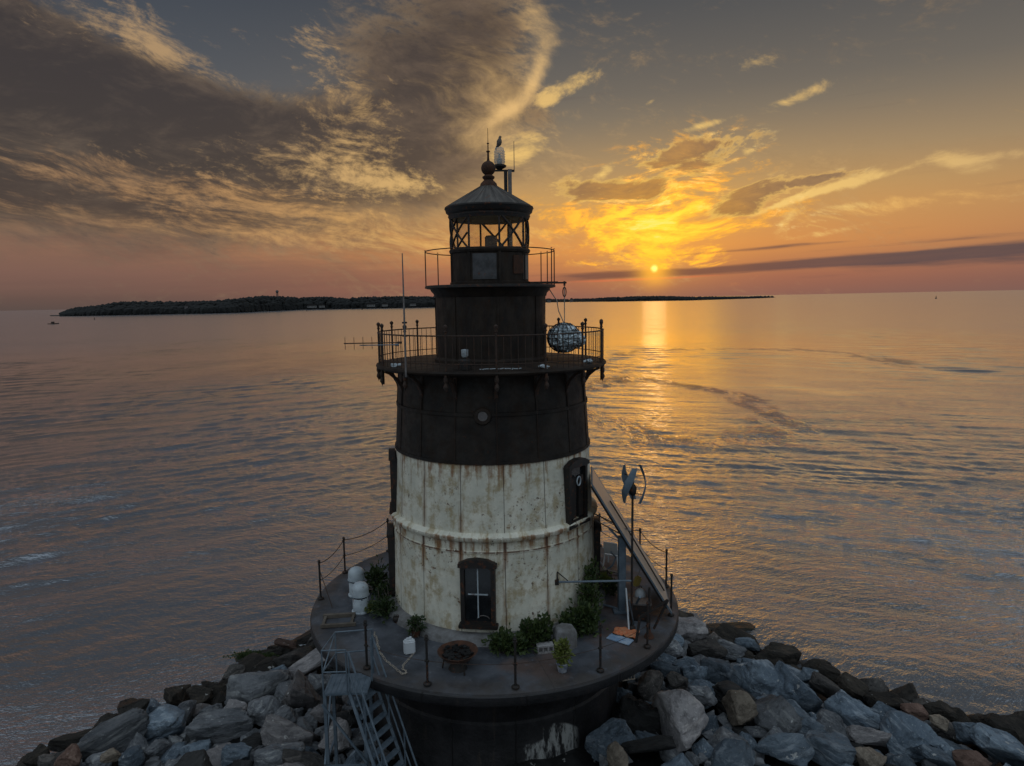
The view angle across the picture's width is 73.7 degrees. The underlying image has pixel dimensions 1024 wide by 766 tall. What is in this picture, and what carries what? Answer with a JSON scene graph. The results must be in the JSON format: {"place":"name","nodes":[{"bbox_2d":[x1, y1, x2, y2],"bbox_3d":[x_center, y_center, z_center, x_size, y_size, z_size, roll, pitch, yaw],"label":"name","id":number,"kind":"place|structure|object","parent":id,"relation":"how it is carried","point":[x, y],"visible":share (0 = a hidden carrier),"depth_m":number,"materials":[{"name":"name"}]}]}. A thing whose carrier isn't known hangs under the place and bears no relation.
{"place":"outdoors","nodes":[
{"label":"outdoors","id":0,"kind":"place"},
{"bbox_2d":[50,307,422,315],"bbox_3d":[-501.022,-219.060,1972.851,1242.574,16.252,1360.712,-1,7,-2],"label":"island","id":1,"kind":"structure","parent":0,"point":[254,311],"depth_m":1542.11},
{"bbox_2d":[59,295,434,315],"bbox_3d":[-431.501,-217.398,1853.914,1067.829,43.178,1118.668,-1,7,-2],"label":"woods","id":2,"kind":"object","parent":1,"relation":"on","point":[257,303],"visible":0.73,"depth_m":1394.16,"materials":[{"name":"green plant"}]},
{"bbox_2d":[0,290,1023,765],"bbox_3d":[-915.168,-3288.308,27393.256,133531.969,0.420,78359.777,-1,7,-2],"label":"sea","id":3,"kind":"structure","parent":0,"point":[834,480],"depth_m":51.88,"materials":[{"name":"liquid"}]},
{"bbox_2d":[0,0,1023,310],"label":"sky","id":4,"kind":"structure","parent":0,"point":[151,150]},
{"bbox_2d":[112,660,1002,765],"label":"rubble ground","id":5,"kind":"structure","parent":0,"point":[580,756],"depth_m":17.34,"materials":[{"name":"grey stone"}]},
{"bbox_2d":[16,752,30,765],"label":"boulder","id":6,"kind":"object","parent":5,"relation":"on","point":[20,763],"visible":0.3,"depth_m":19.69,"materials":[{"name":"black stone"}]},
{"bbox_2d":[22,744,49,765],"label":"boulder","id":7,"kind":"object","parent":6,"relation":"on","point":[31,759],"visible":0.73,"depth_m":19.23,"materials":[{"name":"black stone"}]},
{"bbox_2d":[53,743,81,765],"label":"boulder","id":8,"kind":"object","parent":5,"relation":"on","point":[71,755],"visible":1,"depth_m":18.39,"materials":[{"name":"red stone"}]},
{"bbox_2d":[47,728,93,751],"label":"boulder","id":9,"kind":"object","parent":5,"relation":"on","point":[60,743],"visible":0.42,"depth_m":20.10,"materials":[{"name":"black stone"}]},
{"bbox_2d":[77,707,149,761],"bbox_3d":[-11.442,10.251,19.835,2.278,0.948,1.185,-24,11,-2],"label":"boulder","id":10,"kind":"object","parent":5,"relation":"on","point":[118,732],"visible":0.72,"depth_m":19.44,"materials":[{"name":"grey stone"}]},
{"bbox_2d":[118,745,144,765],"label":"boulder","id":11,"kind":"object","parent":5,"relation":"on","point":[133,756],"visible":1,"depth_m":17.94,"materials":[{"name":"grey stone"}]},
{"bbox_2d":[117,698,149,713],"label":"boulder","id":12,"kind":"object","parent":5,"relation":"on","point":[125,705],"visible":0.55,"depth_m":22.97,"materials":[{"name":"black stone"}]},
{"bbox_2d":[144,739,171,759],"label":"boulder","id":13,"kind":"object","parent":5,"relation":"on","point":[158,747],"visible":0.74,"depth_m":18.77,"materials":[{"name":"grey stone"}]},
{"bbox_2d":[144,704,185,743],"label":"boulder","id":14,"kind":"object","parent":5,"relation":"on","point":[166,720],"visible":0.71,"depth_m":19.68,"materials":[{"name":"grey stone"}]},
{"bbox_2d":[163,684,190,706],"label":"boulder","id":15,"kind":"object","parent":5,"relation":"on","point":[175,695],"visible":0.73,"depth_m":22.06,"materials":[{"name":"black stone"}]},
{"bbox_2d":[174,749,212,765],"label":"boulder","id":16,"kind":"object","parent":5,"relation":"on","point":[201,757],"visible":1,"depth_m":17.00,"materials":[{"name":"grey stone"}]},
{"bbox_2d":[180,739,211,755],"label":"boulder","id":17,"kind":"object","parent":5,"relation":"on","point":[200,745],"visible":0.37,"depth_m":18.36,"materials":[{"name":"grey stone"}]},
{"bbox_2d":[186,685,213,703],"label":"boulder","id":18,"kind":"object","parent":5,"relation":"on","point":[201,694],"visible":0.87,"depth_m":21.98,"materials":[{"name":"black stone"}]},
{"bbox_2d":[185,707,253,744],"bbox_3d":[-8.166,9.692,19.299,1.857,0.692,0.865,-4,15,0],"label":"boulder","id":19,"kind":"object","parent":5,"relation":"on","point":[219,726],"visible":0.95,"depth_m":19.02,"materials":[{"name":"grey stone"}]},
{"bbox_2d":[221,742,251,765],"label":"boulder","id":20,"kind":"object","parent":5,"relation":"on","point":[231,753],"visible":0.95,"depth_m":17.38,"materials":[{"name":"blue stone"}]},
{"bbox_2d":[238,652,265,672],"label":"boulder","id":21,"kind":"object","parent":5,"relation":"on","point":[249,661],"visible":0.25,"depth_m":24.57,"materials":[{"name":"black stone"}]},
{"bbox_2d":[226,669,291,704],"bbox_3d":[-8.136,9.731,21.791,2.164,1.237,1.546,-6,7,-4],"label":"boulder","id":22,"kind":"object","parent":5,"relation":"on","point":[247,687],"visible":0.71,"depth_m":21.35,"materials":[{"name":"grey stone"}]},
{"bbox_2d":[247,695,281,726],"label":"boulder","id":23,"kind":"object","parent":5,"relation":"on","point":[259,709],"visible":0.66,"depth_m":19.72,"materials":[{"name":"grey stone"}]},
{"bbox_2d":[260,713,319,746],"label":"boulder","id":24,"kind":"object","parent":5,"relation":"on","point":[275,729],"visible":0.77,"depth_m":18.02,"materials":[{"name":"grey stone"}]},
{"bbox_2d":[273,647,307,667],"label":"boulder","id":25,"kind":"object","parent":5,"relation":"on","point":[288,660],"visible":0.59,"depth_m":23.69,"materials":[{"name":"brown stone"}]},
{"bbox_2d":[281,669,322,710],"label":"boulder","id":26,"kind":"object","parent":5,"relation":"on","point":[302,692],"visible":0.81,"depth_m":20.23,"materials":[{"name":"grey stone"}]},
{"bbox_2d":[282,748,324,765],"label":"boulder","id":27,"kind":"object","parent":5,"relation":"on","point":[306,758],"visible":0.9,"depth_m":16.65,"materials":[{"name":"grey stone"}]},
{"bbox_2d":[288,648,327,679],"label":"boulder","id":28,"kind":"object","parent":5,"relation":"on","point":[308,663],"visible":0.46,"depth_m":22.71,"materials":[{"name":"grey stone"}]},
{"bbox_2d":[308,673,330,697],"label":"boulder","id":29,"kind":"object","parent":5,"relation":"on","point":[315,680],"visible":0.29,"depth_m":21.37,"materials":[{"name":"grey stone"}]},
{"bbox_2d":[318,717,351,757],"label":"boulder","id":30,"kind":"object","parent":5,"relation":"on","point":[343,743],"visible":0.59,"depth_m":17.28,"materials":[{"name":"grey stone"}]},
{"bbox_2d":[321,628,417,765],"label":"metal staircase","id":31,"kind":"structure","parent":5,"relation":"on","point":[349,684],"depth_m":15.19,"materials":[{"name":"metal"}]},
{"bbox_2d":[310,128,678,765],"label":"lighthouse","id":32,"kind":"object","parent":5,"relation":"on","point":[494,526],"visible":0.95,"depth_m":17.04,"materials":[{"name":"metal"}]},
{"bbox_2d":[320,612,355,627],"bbox_3d":[-4.575,6.283,18.101,0.925,0.100,0.645,-1,7,-6],"label":"timber frame","id":33,"kind":"object","parent":32,"relation":"on","point":[352,615],"visible":1,"depth_m":18.08,"materials":[{"name":"brown wood"}]},
{"bbox_2d":[348,566,364,597],"bbox_3d":[-4.497,5.715,19.739,0.492,0.831,0.492,-1,7,-2],"label":"domed vent","id":34,"kind":"object","parent":32,"relation":"on","point":[355,573],"visible":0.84,"depth_m":19.57,"materials":[{"name":"white paint"}]},
{"bbox_2d":[351,581,368,614],"bbox_3d":[-4.146,5.839,18.678,0.492,0.831,0.492,-1,7,-2],"label":"domed vent","id":35,"kind":"object","parent":32,"relation":"on","point":[360,593],"visible":0.97,"depth_m":18.51,"materials":[{"name":"white paint"}]},
{"bbox_2d":[364,554,388,591],"bbox_3d":[-3.948,5.592,19.996,0.944,1.121,1.052,-1,7,-2],"label":"shrub","id":36,"kind":"object","parent":32,"relation":"on","point":[375,574],"visible":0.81,"depth_m":19.95,"materials":[{"name":"green plant"}]},
{"bbox_2d":[365,577,399,623],"bbox_3d":[-3.531,5.952,18.695,1.020,0.783,1.685,-5,8,-27],"label":"ground plant","id":37,"kind":"object","parent":32,"relation":"on","point":[383,605],"visible":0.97,"depth_m":18.48,"materials":[{"name":"green plant"}]},
{"bbox_2d":[386,522,395,594],"bbox_3d":[-3.371,4.920,19.426,0.332,1.867,1.020,-2,7,-6],"label":"window","id":38,"kind":"structure","parent":32,"relation":"in","point":[390,535],"depth_m":18.99,"materials":[{"name":"metal"}]},
{"bbox_2d":[388,448,396,513],"bbox_3d":[-3.273,2.676,19.020,0.331,1.717,0.980,-2,7,-9],"label":"window","id":39,"kind":"structure","parent":32,"relation":"in","point":[392,456],"depth_m":18.60,"materials":[{"name":"metal"}]},
{"bbox_2d":[405,613,426,637],"bbox_3d":[-2.434,6.111,17.241,0.569,0.603,0.529,-3,7,-16],"label":"potted plant","id":40,"kind":"object","parent":32,"relation":"on","point":[414,621],"visible":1,"depth_m":17.20,"materials":[{"name":"green plant"}]},
{"bbox_2d":[437,640,477,675],"bbox_3d":[-1.248,6.356,15.726,0.940,0.444,0.940,-3,7,-19],"label":"fire bowl","id":41,"kind":"object","parent":32,"relation":"on","point":[461,653],"visible":0.99,"depth_m":15.68,"materials":[{"name":"metal"}]},
{"bbox_2d":[457,557,498,629],"bbox_3d":[-0.840,5.174,16.855,0.981,1.778,0.322,0,7,7],"label":"window","id":42,"kind":"structure","parent":32,"relation":"in","point":[477,575],"depth_m":16.82,"materials":[{"name":"metal"}]},
{"bbox_2d":[481,622,537,656],"bbox_3d":[-0.059,6.203,16.458,1.361,0.752,0.854,-1,7,-2],"label":"shrub","id":43,"kind":"object","parent":32,"relation":"on","point":[502,639],"visible":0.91,"depth_m":16.36,"materials":[{"name":"green plant"}]},
{"bbox_2d":[518,611,554,647],"bbox_3d":[0.565,6.035,16.642,1.043,0.949,0.710,-3,7,-16],"label":"shrub","id":44,"kind":"object","parent":32,"relation":"on","point":[539,630],"visible":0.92,"depth_m":16.60,"materials":[{"name":"green plant"}]},
{"bbox_2d":[549,286,566,321],"bbox_3d":[1.204,-2.167,18.749,0.598,1.070,0.054,0,7,12],"label":"hoist rope","id":45,"kind":"object","parent":32,"relation":"hanging from","point":[564,289],"visible":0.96,"depth_m":18.72,"materials":[{"name":"fabric"}]},
{"bbox_2d":[547,322,585,352],"bbox_3d":[1.489,-1.250,18.825,1.078,0.848,0.957,-1,7,-2],"label":"hanging ball","id":46,"kind":"object","parent":45,"relation":"hanging from","point":[563,327],"visible":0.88,"depth_m":18.53,"materials":[{"name":"silver metal"}]},
{"bbox_2d":[551,636,575,672],"bbox_3d":[1.159,6.132,15.524,0.566,0.876,0.538,-1,7,-2],"label":"potted plant","id":47,"kind":"object","parent":32,"relation":"on","point":[562,650],"visible":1,"depth_m":15.44,"materials":[{"name":"green plant"}]},
{"bbox_2d":[553,623,576,649],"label":"stone block","id":48,"kind":"structure","parent":32,"relation":"on","point":[562,630],"depth_m":16.53,"materials":[{"name":"stone"}]},
{"bbox_2d":[563,457,590,529],"bbox_3d":[1.648,2.816,17.748,0.320,1.778,0.980,4,9,38],"label":"window","id":49,"kind":"structure","parent":32,"relation":"in","point":[575,471],"depth_m":17.64,"materials":[{"name":"metal"}]},
{"bbox_2d":[556,556,608,637],"bbox_3d":[1.989,5.538,17.544,1.193,1.808,1.840,4,9,36],"label":"shrub","id":50,"kind":"object","parent":32,"relation":"on","point":[583,617],"visible":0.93,"depth_m":17.33,"materials":[{"name":"green plant"}]},
{"bbox_2d":[594,516,602,587],"bbox_3d":[2.388,4.810,19.706,0.320,1.866,1.020,-1,7,0],"label":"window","id":51,"kind":"structure","parent":32,"relation":"in","point":[597,526],"depth_m":19.24,"materials":[{"name":"metal"}]},
{"bbox_2d":[609,528,642,613],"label":"steel column","id":52,"kind":"structure","parent":32,"relation":"on","point":[621,600],"depth_m":18.28,"materials":[{"name":"grey metal"}]},
{"bbox_2d":[591,466,671,613],"bbox_3d":[3.226,4.230,18.749,0.176,4.059,1.835,-31,3,9],"label":"solar array","id":53,"kind":"object","parent":32,"relation":"on","point":[620,524],"visible":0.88,"depth_m":18.38,"materials":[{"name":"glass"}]},
{"bbox_2d":[622,464,645,629],"bbox_3d":[3.061,4.182,17.305,0.622,4.260,0.638,-1,7,-2],"label":"wind turbine","id":54,"kind":"object","parent":32,"relation":"on","point":[629,488],"visible":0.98,"depth_m":17.14,"materials":[{"name":"metal"}]},
{"bbox_2d":[629,597,651,621],"bbox_3d":[3.389,5.986,18.069,0.580,0.485,0.430,0,7,10],"label":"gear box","id":55,"kind":"object","parent":32,"relation":"on","point":[639,608],"visible":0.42,"depth_m":17.89,"materials":[{"name":"metal"}]},
{"bbox_2d":[79,650,999,765],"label":"stone chips","id":56,"kind":"object","parent":5,"relation":"on","point":[307,721],"visible":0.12,"depth_m":18.76,"materials":[{"name":"grey stone"}]},
{"bbox_2d":[254,741,305,765],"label":"boulder","id":57,"kind":"object","parent":56,"relation":"on","point":[270,755],"visible":0.79,"depth_m":16.93,"materials":[{"name":"grey stone"}]},
{"bbox_2d":[863,691,903,710],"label":"boulder","id":58,"kind":"object","parent":56,"relation":"on","point":[892,700],"visible":0.69,"depth_m":20.68,"materials":[{"name":"black stone"}]},
{"bbox_2d":[584,718,636,761],"bbox_3d":[2.462,8.994,16.884,1.235,0.766,1.085,-14,9,-15],"label":"boulder","id":59,"kind":"object","parent":5,"relation":"on","point":[600,739],"visible":0.68,"depth_m":16.80,"materials":[{"name":"grey stone"}]},
{"bbox_2d":[607,741,628,765],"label":"boulder","id":60,"kind":"object","parent":5,"relation":"on","point":[617,755],"visible":1,"depth_m":15.82,"materials":[{"name":"beige stone"}]},
{"bbox_2d":[612,693,660,734],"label":"boulder","id":61,"kind":"object","parent":5,"relation":"on","point":[635,713],"visible":0.66,"depth_m":17.87,"materials":[{"name":"grey stone"}]},
{"bbox_2d":[620,735,675,753],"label":"rock","id":62,"kind":"object","parent":5,"relation":"on","point":[656,743],"visible":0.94,"depth_m":16.38,"materials":[{"name":"grey stone"}]},
{"bbox_2d":[637,670,663,701],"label":"boulder","id":63,"kind":"object","parent":5,"relation":"on","point":[650,683],"visible":0.81,"depth_m":19.66,"materials":[{"name":"grey stone"}]},
{"bbox_2d":[649,660,681,678],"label":"boulder","id":64,"kind":"object","parent":5,"relation":"on","point":[664,668],"visible":0.64,"depth_m":21.14,"materials":[{"name":"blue stone"}]},
{"bbox_2d":[651,689,708,752],"bbox_3d":[4.431,8.715,17.740,1.215,1.600,1.970,-3,7,-13],"label":"boulder","id":65,"kind":"object","parent":5,"relation":"on","point":[684,718],"visible":0.89,"depth_m":17.24,"materials":[{"name":"grey stone"}]},
{"bbox_2d":[676,617,707,642],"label":"boulder","id":66,"kind":"object","parent":5,"relation":"on","point":[691,629],"visible":0.56,"depth_m":25.08,"materials":[{"name":"grey stone"}]},
{"bbox_2d":[681,665,707,682],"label":"boulder","id":67,"kind":"object","parent":5,"relation":"on","point":[691,673],"visible":0.69,"depth_m":21.03,"materials":[{"name":"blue stone"}]},
{"bbox_2d":[688,679,714,709],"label":"boulder","id":68,"kind":"object","parent":5,"relation":"on","point":[698,682],"visible":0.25,"depth_m":20.21,"materials":[{"name":"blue stone"}]},
{"bbox_2d":[666,671,687,689],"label":"boulder","id":69,"kind":"object","parent":68,"relation":"on","point":[675,680],"visible":0.86,"depth_m":20.02,"materials":[{"name":"grey stone"}]},
{"bbox_2d":[686,685,717,705],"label":"boulder","id":70,"kind":"object","parent":5,"relation":"on","point":[704,695],"visible":0.8,"depth_m":19.23,"materials":[{"name":"grey stone"}]},
{"bbox_2d":[691,738,713,758],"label":"boulder","id":71,"kind":"object","parent":5,"relation":"on","point":[704,746],"visible":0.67,"depth_m":17.07,"materials":[{"name":"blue stone"}]},
{"bbox_2d":[686,638,727,658],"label":"boulder","id":72,"kind":"object","parent":5,"relation":"on","point":[710,647],"visible":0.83,"depth_m":23.10,"materials":[{"name":"grey stone"}]},
{"bbox_2d":[700,657,742,687],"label":"boulder","id":73,"kind":"object","parent":5,"relation":"on","point":[719,670],"visible":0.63,"depth_m":20.80,"materials":[{"name":"grey stone"}]},
{"bbox_2d":[707,726,748,747],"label":"boulder","id":74,"kind":"object","parent":5,"relation":"on","point":[718,736],"visible":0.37,"depth_m":17.34,"materials":[{"name":"grey stone"}]},
{"bbox_2d":[717,639,746,659],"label":"boulder","id":75,"kind":"object","parent":5,"relation":"on","point":[735,651],"visible":0.77,"depth_m":23.52,"materials":[{"name":"grey stone"}]},
{"bbox_2d":[709,738,755,765],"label":"boulder","id":76,"kind":"object","parent":5,"relation":"on","point":[730,752],"visible":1,"depth_m":16.41,"materials":[{"name":"grey stone"}]},
{"bbox_2d":[712,680,756,727],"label":"boulder","id":77,"kind":"object","parent":5,"relation":"on","point":[721,688],"visible":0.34,"depth_m":19.78,"materials":[{"name":"grey stone"}]},
{"bbox_2d":[712,622,759,654],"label":"boulder","id":78,"kind":"object","parent":5,"relation":"on","point":[727,632],"visible":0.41,"depth_m":25.84,"materials":[{"name":"black stone"}]},
{"bbox_2d":[721,690,757,725],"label":"boulder","id":79,"kind":"object","parent":5,"relation":"on","point":[740,706],"visible":1,"depth_m":18.36,"materials":[{"name":"beige stone"}]},
{"bbox_2d":[732,659,779,693],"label":"boulder","id":80,"kind":"object","parent":5,"relation":"on","point":[760,676],"visible":0.57,"depth_m":20.73,"materials":[{"name":"grey stone"}]},
{"bbox_2d":[752,694,802,732],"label":"boulder","id":81,"kind":"object","parent":5,"relation":"on","point":[779,712],"visible":0.7,"depth_m":18.29,"materials":[{"name":"grey stone"}]},
{"bbox_2d":[755,642,801,664],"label":"boulder","id":82,"kind":"object","parent":5,"relation":"on","point":[788,654],"visible":0.62,"depth_m":23.95,"materials":[{"name":"black stone"}]},
{"bbox_2d":[754,732,814,765],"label":"boulder","id":83,"kind":"object","parent":5,"relation":"on","point":[795,749],"visible":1,"depth_m":16.76,"materials":[{"name":"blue stone"}]},
{"bbox_2d":[769,660,822,712],"bbox_3d":[8.538,9.317,20.462,1.524,1.161,1.452,22,6,4],"label":"boulder","id":84,"kind":"object","parent":5,"relation":"on","point":[802,694],"visible":0.7,"depth_m":20.05,"materials":[{"name":"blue stone"}]},
{"bbox_2d":[808,671,840,698],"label":"boulder","id":85,"kind":"object","parent":5,"relation":"on","point":[823,685],"visible":0.76,"depth_m":21.03,"materials":[{"name":"grey stone"}]},
{"bbox_2d":[809,663,840,683],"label":"boulder","id":86,"kind":"object","parent":5,"relation":"on","point":[831,672],"visible":0.65,"depth_m":22.55,"materials":[{"name":"black stone"}]},
{"bbox_2d":[804,730,856,765],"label":"boulder","id":87,"kind":"object","parent":5,"relation":"on","point":[834,748],"visible":0.91,"depth_m":16.59,"materials":[{"name":"grey stone"}]},
{"bbox_2d":[816,709,849,739],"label":"boulder","id":88,"kind":"object","parent":5,"relation":"on","point":[830,721],"visible":0.63,"depth_m":18.35,"materials":[{"name":"grey stone"}]},
{"bbox_2d":[824,689,879,729],"bbox_3d":[9.644,9.416,19.488,1.391,0.815,1.019,20,11,4],"label":"boulder","id":89,"kind":"object","parent":5,"relation":"on","point":[849,710],"visible":0.7,"depth_m":19.20,"materials":[{"name":"grey stone"}]},
{"bbox_2d":[836,672,868,705],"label":"boulder","id":90,"kind":"object","parent":5,"relation":"on","point":[852,686],"visible":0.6,"depth_m":21.42,"materials":[{"name":"black stone"}]},
{"bbox_2d":[845,724,891,746],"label":"boulder","id":91,"kind":"object","parent":5,"relation":"on","point":[859,734],"visible":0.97,"depth_m":18.03,"materials":[{"name":"grey stone"}]},
{"bbox_2d":[855,747,886,765],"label":"boulder","id":92,"kind":"object","parent":5,"relation":"on","point":[867,756],"visible":0.91,"depth_m":16.85,"materials":[{"name":"beige stone"}]},
{"bbox_2d":[859,678,889,691],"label":"boulder","id":93,"kind":"object","parent":5,"relation":"on","point":[875,684],"visible":0.34,"depth_m":22.33,"materials":[{"name":"grey stone"}]},
{"bbox_2d":[886,754,916,765],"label":"boulder","id":94,"kind":"object","parent":5,"relation":"on","point":[901,760],"visible":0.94,"depth_m":17.14,"materials":[{"name":"grey stone"}]},
{"bbox_2d":[889,683,919,702],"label":"boulder","id":95,"kind":"object","parent":5,"relation":"on","point":[908,692],"visible":0.38,"depth_m":21.98,"materials":[{"name":"black stone"}]},
{"bbox_2d":[900,703,928,720],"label":"boulder","id":96,"kind":"object","parent":5,"relation":"on","point":[918,711],"visible":0.81,"depth_m":19.51,"materials":[{"name":"red stone"}]},
{"bbox_2d":[879,710,950,761],"bbox_3d":[10.577,9.437,18.106,1.461,1.136,1.420,11,9,-16],"label":"boulder","id":97,"kind":"object","parent":5,"relation":"on","point":[911,734],"visible":0.69,"depth_m":17.80,"materials":[{"name":"grey stone"}]},
{"bbox_2d":[917,744,955,765],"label":"boulder","id":98,"kind":"object","parent":5,"relation":"on","point":[937,756],"visible":1,"depth_m":16.91,"materials":[{"name":"grey stone"}]},
{"bbox_2d":[923,700,957,721],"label":"boulder","id":99,"kind":"object","parent":5,"relation":"on","point":[942,708],"visible":0.6,"depth_m":20.15,"materials":[{"name":"black stone"}]},
{"bbox_2d":[952,722,985,744],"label":"boulder","id":100,"kind":"object","parent":5,"relation":"on","point":[962,729],"visible":0.54,"depth_m":18.77,"materials":[{"name":"grey stone"}]},
{"bbox_2d":[952,749,992,765],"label":"boulder","id":101,"kind":"object","parent":5,"relation":"on","point":[963,757],"visible":0.99,"depth_m":17.14,"materials":[{"name":"red stone"}]},
{"bbox_2d":[968,723,1023,765],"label":"boulder","id":102,"kind":"object","parent":5,"relation":"on","point":[1003,747],"visible":1,"depth_m":17.84,"materials":[{"name":"grey stone"}]},
{"bbox_2d":[976,713,1021,741],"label":"boulder","id":103,"kind":"object","parent":5,"relation":"on","point":[996,721],"visible":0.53,"depth_m":19.45,"materials":[{"name":"black stone"}]},
{"bbox_2d":[1000,711,1023,741],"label":"boulder","id":104,"kind":"object","parent":5,"relation":"on","point":[1016,718],"visible":0.41,"depth_m":20.21,"materials":[{"name":"black stone"}]},
{"bbox_3d":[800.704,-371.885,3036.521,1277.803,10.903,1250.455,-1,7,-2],"label":"headland","id":105,"kind":"structure","parent":0,"visible":0},
{"bbox_2d":[545,295,773,301],"bbox_3d":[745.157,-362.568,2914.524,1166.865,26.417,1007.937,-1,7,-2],"label":"distant woods","id":106,"kind":"object","parent":105,"relation":"on","point":[643,298],"visible":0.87,"depth_m":2721.03,"materials":[{"name":"plant"}]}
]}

